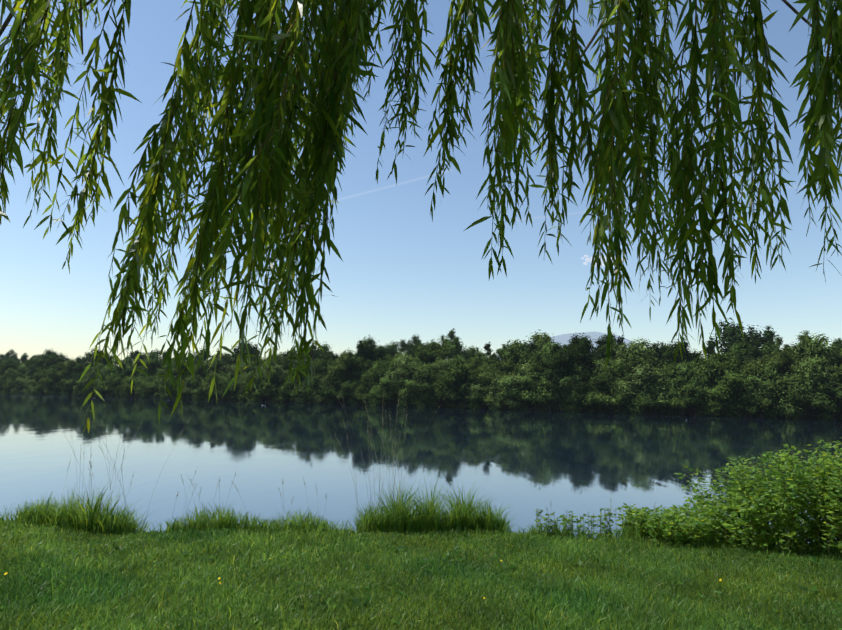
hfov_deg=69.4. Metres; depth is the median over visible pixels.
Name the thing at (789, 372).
tree
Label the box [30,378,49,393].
tree
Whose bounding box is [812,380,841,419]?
tree
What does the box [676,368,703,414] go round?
tree
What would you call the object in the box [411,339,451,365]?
tree
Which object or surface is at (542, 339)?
tree
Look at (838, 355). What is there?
tree
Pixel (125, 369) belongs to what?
tree
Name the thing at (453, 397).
tree
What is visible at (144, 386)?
tree
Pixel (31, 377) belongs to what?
tree
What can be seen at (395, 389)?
bush
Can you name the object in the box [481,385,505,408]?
tree
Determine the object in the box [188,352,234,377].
tree
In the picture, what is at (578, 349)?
tree
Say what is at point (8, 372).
tree
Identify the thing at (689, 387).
bush
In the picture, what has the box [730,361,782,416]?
tree
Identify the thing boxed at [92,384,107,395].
tree
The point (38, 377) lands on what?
tree
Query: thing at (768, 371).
tree
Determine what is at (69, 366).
tree
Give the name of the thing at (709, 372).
tree
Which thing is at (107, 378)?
tree
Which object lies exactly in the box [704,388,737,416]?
bush
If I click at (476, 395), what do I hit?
tree
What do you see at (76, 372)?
tree
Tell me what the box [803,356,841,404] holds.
tree
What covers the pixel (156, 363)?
tree
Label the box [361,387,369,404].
tree
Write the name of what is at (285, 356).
tree
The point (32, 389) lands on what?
tree
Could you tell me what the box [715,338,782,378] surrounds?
tree
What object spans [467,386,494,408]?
tree
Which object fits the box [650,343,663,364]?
tree
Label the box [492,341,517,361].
tree
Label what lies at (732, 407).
tree
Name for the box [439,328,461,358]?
tree
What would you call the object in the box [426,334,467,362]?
tree
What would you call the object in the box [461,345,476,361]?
tree
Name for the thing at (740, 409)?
bush
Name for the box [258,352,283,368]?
tree
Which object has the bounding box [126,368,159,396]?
tree
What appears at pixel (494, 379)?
tree
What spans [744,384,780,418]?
tree
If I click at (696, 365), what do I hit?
tree
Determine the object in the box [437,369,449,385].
tree
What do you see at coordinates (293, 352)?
tree
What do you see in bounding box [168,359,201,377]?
tree
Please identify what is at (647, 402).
tree
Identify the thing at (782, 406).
tree
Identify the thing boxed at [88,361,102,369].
tree
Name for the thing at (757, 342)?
tree
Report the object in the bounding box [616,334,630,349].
tree
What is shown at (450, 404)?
tree
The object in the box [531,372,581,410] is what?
tree
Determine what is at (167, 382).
tree
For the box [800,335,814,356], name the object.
tree
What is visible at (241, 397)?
tree
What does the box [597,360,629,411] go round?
tree
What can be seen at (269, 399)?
tree
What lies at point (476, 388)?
tree
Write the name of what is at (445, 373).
tree
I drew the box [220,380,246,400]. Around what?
tree
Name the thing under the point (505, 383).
tree
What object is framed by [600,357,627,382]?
tree
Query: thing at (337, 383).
tree
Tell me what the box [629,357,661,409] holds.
tree
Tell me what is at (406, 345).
tree
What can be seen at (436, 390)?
tree
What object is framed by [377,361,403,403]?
tree
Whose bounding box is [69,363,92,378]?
tree
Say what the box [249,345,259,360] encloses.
tree
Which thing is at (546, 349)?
tree
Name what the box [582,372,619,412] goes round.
tree
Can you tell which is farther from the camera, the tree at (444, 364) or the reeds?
the tree at (444, 364)
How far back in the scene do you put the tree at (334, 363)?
134.56 m
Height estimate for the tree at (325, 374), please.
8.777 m
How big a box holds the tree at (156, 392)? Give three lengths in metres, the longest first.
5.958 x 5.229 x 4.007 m
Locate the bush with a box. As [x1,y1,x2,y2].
[534,437,841,558]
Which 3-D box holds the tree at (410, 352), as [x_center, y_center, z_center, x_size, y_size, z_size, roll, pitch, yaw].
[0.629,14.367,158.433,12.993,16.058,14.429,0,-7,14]
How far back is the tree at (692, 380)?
107.70 m
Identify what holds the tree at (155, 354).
on the ground at (564, 339)
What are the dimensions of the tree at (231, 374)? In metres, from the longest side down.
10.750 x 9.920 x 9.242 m
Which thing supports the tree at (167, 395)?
on the ground at (564, 339)
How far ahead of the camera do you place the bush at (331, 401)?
130.68 m
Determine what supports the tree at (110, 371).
on the ground at (564, 339)
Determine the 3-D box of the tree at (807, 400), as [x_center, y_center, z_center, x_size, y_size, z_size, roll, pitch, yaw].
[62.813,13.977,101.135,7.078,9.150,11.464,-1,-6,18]
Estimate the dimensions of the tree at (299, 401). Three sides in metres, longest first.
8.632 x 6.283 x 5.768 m
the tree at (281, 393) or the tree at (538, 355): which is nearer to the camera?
the tree at (538, 355)
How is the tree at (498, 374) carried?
on the ground at (564, 339)
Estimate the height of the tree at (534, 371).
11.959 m
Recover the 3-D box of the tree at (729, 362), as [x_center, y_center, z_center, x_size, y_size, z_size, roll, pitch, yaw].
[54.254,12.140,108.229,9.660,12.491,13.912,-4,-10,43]
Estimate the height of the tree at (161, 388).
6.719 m
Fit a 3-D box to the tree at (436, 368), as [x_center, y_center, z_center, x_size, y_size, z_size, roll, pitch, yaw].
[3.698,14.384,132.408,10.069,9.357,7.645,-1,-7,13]
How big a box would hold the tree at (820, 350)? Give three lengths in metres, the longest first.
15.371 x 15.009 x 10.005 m
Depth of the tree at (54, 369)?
160.67 m
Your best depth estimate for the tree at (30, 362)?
180.03 m
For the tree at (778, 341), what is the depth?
128.70 m
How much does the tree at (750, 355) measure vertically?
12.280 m
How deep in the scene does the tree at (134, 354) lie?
186.01 m
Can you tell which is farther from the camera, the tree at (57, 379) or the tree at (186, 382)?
the tree at (57, 379)
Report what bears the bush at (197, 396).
on the ground at (564, 339)
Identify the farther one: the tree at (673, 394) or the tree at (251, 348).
the tree at (251, 348)
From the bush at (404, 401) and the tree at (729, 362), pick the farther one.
the bush at (404, 401)
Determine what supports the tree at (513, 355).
on the ground at (564, 339)
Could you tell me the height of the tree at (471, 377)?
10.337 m
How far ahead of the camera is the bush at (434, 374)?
123.97 m
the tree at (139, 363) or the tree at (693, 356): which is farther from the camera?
the tree at (139, 363)
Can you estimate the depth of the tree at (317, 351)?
158.08 m
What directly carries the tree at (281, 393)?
on the ground at (564, 339)
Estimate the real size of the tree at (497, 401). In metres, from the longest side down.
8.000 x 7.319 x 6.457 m
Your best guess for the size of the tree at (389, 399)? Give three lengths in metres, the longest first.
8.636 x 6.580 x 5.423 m
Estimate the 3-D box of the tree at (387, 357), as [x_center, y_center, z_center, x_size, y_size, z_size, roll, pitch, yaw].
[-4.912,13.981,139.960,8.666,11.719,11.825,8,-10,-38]
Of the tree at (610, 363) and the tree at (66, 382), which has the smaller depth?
the tree at (610, 363)
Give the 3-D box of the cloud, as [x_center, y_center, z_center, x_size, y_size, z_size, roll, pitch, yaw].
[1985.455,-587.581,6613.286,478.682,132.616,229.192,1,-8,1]
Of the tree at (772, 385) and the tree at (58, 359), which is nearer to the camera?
the tree at (772, 385)
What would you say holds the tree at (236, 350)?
on the ground at (564, 339)
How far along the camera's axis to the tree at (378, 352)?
147.12 m
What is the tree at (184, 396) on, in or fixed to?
on the ground at (564, 339)
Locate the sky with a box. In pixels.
[0,0,841,365]
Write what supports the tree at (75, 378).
on the ground at (564, 339)
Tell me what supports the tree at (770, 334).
on the ground at (564, 339)
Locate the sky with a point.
(402, 274)
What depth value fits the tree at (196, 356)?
184.50 m
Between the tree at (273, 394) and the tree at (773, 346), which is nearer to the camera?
the tree at (773, 346)
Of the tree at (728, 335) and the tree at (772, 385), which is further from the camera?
the tree at (728, 335)
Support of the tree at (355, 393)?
on the ground at (564, 339)
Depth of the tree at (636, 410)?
108.58 m
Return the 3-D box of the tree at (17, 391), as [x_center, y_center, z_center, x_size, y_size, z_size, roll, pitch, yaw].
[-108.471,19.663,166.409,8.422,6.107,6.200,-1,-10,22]
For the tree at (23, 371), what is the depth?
171.28 m
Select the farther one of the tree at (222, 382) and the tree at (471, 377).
the tree at (222, 382)
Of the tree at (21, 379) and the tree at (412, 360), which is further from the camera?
the tree at (21, 379)
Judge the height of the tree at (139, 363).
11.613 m
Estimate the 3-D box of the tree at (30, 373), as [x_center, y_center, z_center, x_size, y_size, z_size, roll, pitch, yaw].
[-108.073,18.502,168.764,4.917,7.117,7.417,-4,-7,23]
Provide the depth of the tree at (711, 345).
125.99 m
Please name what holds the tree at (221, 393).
on the ground at (564, 339)
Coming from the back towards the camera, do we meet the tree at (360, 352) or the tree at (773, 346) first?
the tree at (360, 352)
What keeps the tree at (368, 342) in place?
on the ground at (564, 339)
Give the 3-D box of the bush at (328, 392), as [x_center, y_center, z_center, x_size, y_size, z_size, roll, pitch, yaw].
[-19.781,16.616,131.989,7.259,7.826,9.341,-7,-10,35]
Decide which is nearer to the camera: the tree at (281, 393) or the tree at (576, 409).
the tree at (576, 409)
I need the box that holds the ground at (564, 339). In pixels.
[0,331,841,629]
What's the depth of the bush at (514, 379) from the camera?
116.55 m
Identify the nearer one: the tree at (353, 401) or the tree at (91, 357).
the tree at (353, 401)
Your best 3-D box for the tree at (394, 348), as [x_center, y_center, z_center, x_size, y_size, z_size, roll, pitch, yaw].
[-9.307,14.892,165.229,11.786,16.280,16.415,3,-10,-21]
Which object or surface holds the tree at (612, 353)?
on the ground at (564, 339)
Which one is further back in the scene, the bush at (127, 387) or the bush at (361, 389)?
the bush at (127, 387)
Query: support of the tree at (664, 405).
on the ground at (564, 339)
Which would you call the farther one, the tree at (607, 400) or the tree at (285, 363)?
the tree at (285, 363)
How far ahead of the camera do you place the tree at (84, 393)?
155.23 m
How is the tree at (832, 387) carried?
on the ground at (564, 339)
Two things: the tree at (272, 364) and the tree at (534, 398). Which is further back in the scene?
the tree at (272, 364)
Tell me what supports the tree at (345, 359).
on the ground at (564, 339)
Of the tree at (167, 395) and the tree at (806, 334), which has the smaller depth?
the tree at (806, 334)
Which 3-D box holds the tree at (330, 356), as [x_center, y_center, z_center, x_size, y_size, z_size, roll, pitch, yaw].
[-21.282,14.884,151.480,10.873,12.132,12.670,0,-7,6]
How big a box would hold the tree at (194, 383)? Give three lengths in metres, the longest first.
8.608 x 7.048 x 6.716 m
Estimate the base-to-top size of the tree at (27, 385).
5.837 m
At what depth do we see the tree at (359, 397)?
128.51 m
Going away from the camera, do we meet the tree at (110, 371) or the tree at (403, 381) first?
the tree at (403, 381)
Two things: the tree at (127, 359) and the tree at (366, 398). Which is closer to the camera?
the tree at (366, 398)
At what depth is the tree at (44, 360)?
186.48 m
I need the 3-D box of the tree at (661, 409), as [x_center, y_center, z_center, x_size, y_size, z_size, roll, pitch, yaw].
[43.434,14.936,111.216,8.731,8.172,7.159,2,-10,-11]
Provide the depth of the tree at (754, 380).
103.16 m
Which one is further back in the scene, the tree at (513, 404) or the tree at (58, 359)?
the tree at (58, 359)
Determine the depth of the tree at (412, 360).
136.81 m
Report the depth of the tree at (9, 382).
165.58 m
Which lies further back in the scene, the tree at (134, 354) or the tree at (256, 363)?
the tree at (134, 354)
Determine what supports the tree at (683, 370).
on the ground at (564, 339)
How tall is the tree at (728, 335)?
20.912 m
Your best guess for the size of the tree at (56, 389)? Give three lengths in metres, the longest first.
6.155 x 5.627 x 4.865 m
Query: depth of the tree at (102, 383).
153.82 m
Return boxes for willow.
[0,0,841,432]
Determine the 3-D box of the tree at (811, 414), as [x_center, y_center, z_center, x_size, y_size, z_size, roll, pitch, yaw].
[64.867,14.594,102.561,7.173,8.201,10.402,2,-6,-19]
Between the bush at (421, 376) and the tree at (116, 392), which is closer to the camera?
the bush at (421, 376)
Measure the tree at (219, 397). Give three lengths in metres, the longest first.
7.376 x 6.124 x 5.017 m
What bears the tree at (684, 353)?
on the ground at (564, 339)
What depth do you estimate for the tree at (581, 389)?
112.42 m
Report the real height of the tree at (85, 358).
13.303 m
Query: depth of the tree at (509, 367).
126.43 m
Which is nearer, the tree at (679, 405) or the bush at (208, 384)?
the tree at (679, 405)
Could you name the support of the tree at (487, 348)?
on the ground at (564, 339)
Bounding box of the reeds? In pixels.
[1,382,839,555]
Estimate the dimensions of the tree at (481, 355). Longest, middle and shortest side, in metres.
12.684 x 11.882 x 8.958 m
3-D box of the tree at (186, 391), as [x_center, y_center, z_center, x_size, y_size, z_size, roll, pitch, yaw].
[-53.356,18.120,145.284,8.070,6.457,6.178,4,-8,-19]
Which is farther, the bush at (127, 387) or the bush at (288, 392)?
the bush at (127, 387)
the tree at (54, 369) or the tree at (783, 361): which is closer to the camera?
the tree at (783, 361)
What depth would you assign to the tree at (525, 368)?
119.25 m
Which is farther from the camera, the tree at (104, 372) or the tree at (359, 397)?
the tree at (104, 372)
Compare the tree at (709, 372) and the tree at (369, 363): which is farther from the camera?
the tree at (369, 363)
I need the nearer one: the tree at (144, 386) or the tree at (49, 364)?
the tree at (144, 386)
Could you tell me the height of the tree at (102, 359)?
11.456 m
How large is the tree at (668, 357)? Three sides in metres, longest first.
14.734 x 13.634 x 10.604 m
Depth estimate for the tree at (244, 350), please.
155.94 m
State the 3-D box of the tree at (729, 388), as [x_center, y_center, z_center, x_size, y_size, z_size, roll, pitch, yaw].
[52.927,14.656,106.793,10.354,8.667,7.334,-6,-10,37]
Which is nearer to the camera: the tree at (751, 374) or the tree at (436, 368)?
the tree at (751, 374)
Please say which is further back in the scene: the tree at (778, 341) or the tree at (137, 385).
the tree at (137, 385)
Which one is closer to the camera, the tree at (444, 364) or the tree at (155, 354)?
the tree at (444, 364)
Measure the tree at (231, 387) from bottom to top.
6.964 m
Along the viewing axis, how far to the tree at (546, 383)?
115.54 m
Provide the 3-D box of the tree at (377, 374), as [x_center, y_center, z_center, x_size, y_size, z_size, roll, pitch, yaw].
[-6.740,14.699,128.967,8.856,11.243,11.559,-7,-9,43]
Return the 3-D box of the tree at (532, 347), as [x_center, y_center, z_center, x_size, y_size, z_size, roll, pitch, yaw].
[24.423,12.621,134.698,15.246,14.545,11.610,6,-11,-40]
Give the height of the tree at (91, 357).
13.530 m
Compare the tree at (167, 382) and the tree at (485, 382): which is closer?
the tree at (485, 382)
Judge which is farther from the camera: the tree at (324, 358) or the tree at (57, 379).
the tree at (57, 379)
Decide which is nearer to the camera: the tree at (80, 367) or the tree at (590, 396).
the tree at (590, 396)
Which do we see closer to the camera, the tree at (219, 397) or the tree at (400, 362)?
the tree at (400, 362)
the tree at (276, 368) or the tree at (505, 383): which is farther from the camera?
the tree at (276, 368)
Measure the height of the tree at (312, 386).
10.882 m
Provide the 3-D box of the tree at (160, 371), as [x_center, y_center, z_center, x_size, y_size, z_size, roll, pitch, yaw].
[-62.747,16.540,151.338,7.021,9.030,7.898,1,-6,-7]
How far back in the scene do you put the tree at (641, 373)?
109.30 m
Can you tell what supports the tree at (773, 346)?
on the ground at (564, 339)
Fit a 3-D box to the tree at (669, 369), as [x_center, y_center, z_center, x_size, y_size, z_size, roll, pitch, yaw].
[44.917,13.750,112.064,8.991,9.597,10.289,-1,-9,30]
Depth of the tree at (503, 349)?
146.68 m
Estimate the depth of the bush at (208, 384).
142.15 m
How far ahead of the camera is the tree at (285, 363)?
146.48 m
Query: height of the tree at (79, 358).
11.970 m
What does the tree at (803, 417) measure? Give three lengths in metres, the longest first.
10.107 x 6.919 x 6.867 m
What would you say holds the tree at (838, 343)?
on the ground at (564, 339)
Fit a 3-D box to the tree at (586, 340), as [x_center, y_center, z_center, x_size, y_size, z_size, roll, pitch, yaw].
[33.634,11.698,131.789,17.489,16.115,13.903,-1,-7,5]
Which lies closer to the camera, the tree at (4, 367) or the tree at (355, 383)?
the tree at (355, 383)
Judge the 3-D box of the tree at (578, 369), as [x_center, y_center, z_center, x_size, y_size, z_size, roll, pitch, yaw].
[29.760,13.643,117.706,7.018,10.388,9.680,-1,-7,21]
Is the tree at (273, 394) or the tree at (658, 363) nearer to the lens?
the tree at (658, 363)
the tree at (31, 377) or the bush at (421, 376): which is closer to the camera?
the bush at (421, 376)
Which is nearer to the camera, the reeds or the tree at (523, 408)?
the reeds
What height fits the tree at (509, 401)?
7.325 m
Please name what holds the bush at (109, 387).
on the ground at (564, 339)
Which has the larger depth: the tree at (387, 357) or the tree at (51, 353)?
the tree at (51, 353)
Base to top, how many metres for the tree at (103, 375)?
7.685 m
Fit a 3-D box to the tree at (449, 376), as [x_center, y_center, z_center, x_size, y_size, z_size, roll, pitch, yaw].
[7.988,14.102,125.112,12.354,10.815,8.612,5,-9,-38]
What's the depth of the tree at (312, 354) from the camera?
149.48 m
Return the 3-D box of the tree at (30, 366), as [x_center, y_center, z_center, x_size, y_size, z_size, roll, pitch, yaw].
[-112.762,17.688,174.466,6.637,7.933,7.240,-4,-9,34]
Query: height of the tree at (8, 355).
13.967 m
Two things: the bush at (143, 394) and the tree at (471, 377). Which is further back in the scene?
the bush at (143, 394)
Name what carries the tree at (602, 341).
on the ground at (564, 339)
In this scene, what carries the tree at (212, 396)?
on the ground at (564, 339)
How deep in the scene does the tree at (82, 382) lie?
156.54 m
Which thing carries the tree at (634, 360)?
on the ground at (564, 339)
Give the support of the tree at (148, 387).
on the ground at (564, 339)
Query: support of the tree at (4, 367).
on the ground at (564, 339)
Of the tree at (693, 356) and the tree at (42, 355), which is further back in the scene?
the tree at (42, 355)
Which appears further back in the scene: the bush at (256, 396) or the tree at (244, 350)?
the tree at (244, 350)
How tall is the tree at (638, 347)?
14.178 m
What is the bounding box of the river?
[0,393,841,550]
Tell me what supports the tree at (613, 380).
on the ground at (564, 339)
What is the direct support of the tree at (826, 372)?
on the ground at (564, 339)
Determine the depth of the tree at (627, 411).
109.99 m
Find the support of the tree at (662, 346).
on the ground at (564, 339)
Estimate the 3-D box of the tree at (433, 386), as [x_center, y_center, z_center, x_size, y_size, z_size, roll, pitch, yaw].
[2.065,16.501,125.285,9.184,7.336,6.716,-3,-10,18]
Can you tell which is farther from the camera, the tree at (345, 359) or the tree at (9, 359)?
the tree at (9, 359)
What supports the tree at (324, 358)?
on the ground at (564, 339)
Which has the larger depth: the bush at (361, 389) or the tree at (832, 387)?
the bush at (361, 389)
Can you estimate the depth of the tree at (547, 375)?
115.34 m
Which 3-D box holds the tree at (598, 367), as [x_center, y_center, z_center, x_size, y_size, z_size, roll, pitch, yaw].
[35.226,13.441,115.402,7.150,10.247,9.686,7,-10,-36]
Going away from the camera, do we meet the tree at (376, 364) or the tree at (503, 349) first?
the tree at (376, 364)
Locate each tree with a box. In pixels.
[0,349,27,364]
[0,356,19,366]
[0,360,18,376]
[0,367,21,380]
[5,379,17,393]
[9,370,23,387]
[10,377,25,393]
[15,376,29,389]
[16,373,37,392]
[17,358,38,367]
[17,367,35,376]
[19,364,36,371]
[19,379,34,393]
[24,370,33,378]
[28,381,37,393]
[30,368,48,393]
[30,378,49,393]
[35,357,61,372]
[36,353,46,359]
[37,356,51,368]
[41,348,69,362]
[43,363,70,394]
[43,376,60,388]
[47,355,62,362]
[49,359,78,390]
[50,378,65,394]
[58,373,86,390]
[60,379,74,394]
[65,355,86,363]
[68,368,88,394]
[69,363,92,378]
[71,369,101,395]
[78,378,93,395]
[80,352,91,366]
[84,372,108,395]
[85,347,118,366]
[86,366,113,380]
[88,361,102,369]
[90,367,116,379]
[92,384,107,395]
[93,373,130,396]
[93,378,114,396]
[97,374,112,393]
[100,354,111,366]
[105,368,120,377]
[108,362,134,393]
[113,381,124,396]
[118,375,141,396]
[123,355,133,364]
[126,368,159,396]
[129,350,145,358]
[129,379,146,397]
[132,353,146,368]
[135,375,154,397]
[138,381,152,397]
[139,352,174,379]
[144,348,163,360]
[144,382,155,397]
[149,384,160,397]
[153,365,176,395]
[155,377,176,398]
[156,376,175,397]
[162,376,181,397]
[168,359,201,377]
[175,376,204,397]
[181,386,189,398]
[182,375,194,398]
[182,379,201,396]
[185,346,212,361]
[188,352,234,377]
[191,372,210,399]
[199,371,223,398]
[201,378,219,399]
[206,380,224,399]
[214,378,232,399]
[214,386,232,399]
[218,360,256,389]
[220,376,244,393]
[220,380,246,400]
[222,380,240,400]
[227,341,261,366]
[235,345,255,363]
[235,379,247,400]
[240,354,262,370]
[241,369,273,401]
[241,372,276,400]
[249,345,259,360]
[255,360,283,400]
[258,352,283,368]
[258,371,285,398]
[260,382,276,401]
[261,364,288,381]
[263,383,279,401]
[266,356,293,371]
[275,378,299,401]
[277,386,293,401]
[279,348,297,359]
[283,351,293,364]
[288,353,333,383]
[290,382,306,402]
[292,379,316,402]
[295,342,333,363]
[297,342,324,363]
[300,361,325,402]
[308,345,321,362]
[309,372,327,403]
[313,369,339,402]
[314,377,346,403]
[317,348,366,403]
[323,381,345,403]
[326,351,339,361]
[326,356,366,398]
[332,379,350,403]
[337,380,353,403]
[346,386,360,404]
[351,368,371,386]
[351,384,380,401]
[352,385,362,404]
[354,335,392,369]
[354,340,366,363]
[355,343,386,367]
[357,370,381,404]
[359,358,387,379]
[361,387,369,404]
[362,359,373,372]
[366,358,398,405]
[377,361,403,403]
[378,388,397,405]
[379,353,420,392]
[382,340,400,360]
[383,350,407,362]
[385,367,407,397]
[389,352,423,365]
[395,377,408,397]
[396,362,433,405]
[397,334,428,354]
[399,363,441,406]
[403,340,428,361]
[408,381,440,404]
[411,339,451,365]
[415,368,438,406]
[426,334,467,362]
[428,362,443,373]
[430,358,478,393]
[432,369,453,406]
[432,388,453,407]
[433,376,461,407]
[434,361,487,405]
[435,356,468,372]
[435,376,481,407]
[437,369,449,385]
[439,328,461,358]
[453,355,471,364]
[460,383,484,408]
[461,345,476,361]
[463,356,501,385]
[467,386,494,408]
[469,349,510,380]
[470,381,489,407]
[474,342,496,359]
[479,378,502,405]
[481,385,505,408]
[489,380,506,408]
[490,375,516,408]
[491,375,506,406]
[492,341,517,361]
[493,372,507,378]
[496,341,509,362]
[496,344,534,373]
[501,357,522,376]
[502,330,553,361]
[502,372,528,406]
[503,387,518,409]
[504,396,535,408]
[508,357,545,409]
[510,363,531,398]
[518,376,566,410]
[519,338,542,358]
[519,401,535,409]
[524,351,548,407]
[528,339,565,363]
[528,378,556,410]
[531,348,581,410]
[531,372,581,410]
[545,332,600,390]
[560,386,585,411]
[561,362,588,398]
[563,333,604,362]
[571,379,598,412]
[581,377,603,411]
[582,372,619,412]
[589,332,625,361]
[590,385,616,412]
[591,360,622,408]
[595,380,636,412]
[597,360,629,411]
[599,342,618,363]
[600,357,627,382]
[601,356,630,406]
[613,336,659,364]
[614,362,674,413]
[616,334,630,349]
[616,397,642,413]
[617,347,676,412]
[623,379,669,413]
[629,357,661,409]
[639,383,659,413]
[641,379,672,413]
[642,355,664,368]
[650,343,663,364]
[651,339,689,365]
[651,363,684,396]
[653,390,680,414]
[659,342,666,358]
[659,359,702,414]
[660,395,689,414]
[661,360,703,373]
[664,371,721,415]
[667,386,695,414]
[670,337,690,367]
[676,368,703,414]
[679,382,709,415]
[684,349,709,364]
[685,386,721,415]
[694,376,748,412]
[695,388,737,414]
[696,349,750,416]
[697,360,742,413]
[702,336,716,363]
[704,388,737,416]
[709,318,782,365]
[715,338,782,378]
[726,332,770,354]
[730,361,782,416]
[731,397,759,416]
[732,368,764,416]
[733,346,781,376]
[736,361,765,404]
[737,376,792,416]
[740,341,813,394]
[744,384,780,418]
[749,362,780,417]
[755,383,818,417]
[759,341,793,357]
[762,325,778,344]
[772,335,788,351]
[772,370,834,418]
[777,390,820,418]
[778,373,831,418]
[780,382,837,418]
[781,368,810,391]
[789,331,838,394]
[794,378,841,417]
[796,330,813,347]
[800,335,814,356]
[802,363,841,419]
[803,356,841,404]
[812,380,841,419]
[828,337,841,366]
[828,343,841,367]
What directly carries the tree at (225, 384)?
on the ground at (564, 339)
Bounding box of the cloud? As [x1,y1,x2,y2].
[581,255,622,265]
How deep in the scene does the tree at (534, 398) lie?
114.49 m
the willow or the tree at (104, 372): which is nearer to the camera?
the willow
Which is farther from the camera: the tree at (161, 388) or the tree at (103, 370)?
the tree at (103, 370)
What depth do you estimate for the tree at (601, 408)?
111.62 m
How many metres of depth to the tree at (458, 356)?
133.30 m
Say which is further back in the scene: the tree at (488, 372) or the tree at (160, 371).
the tree at (160, 371)
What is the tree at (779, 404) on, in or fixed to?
on the ground at (564, 339)
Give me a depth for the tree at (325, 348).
174.22 m

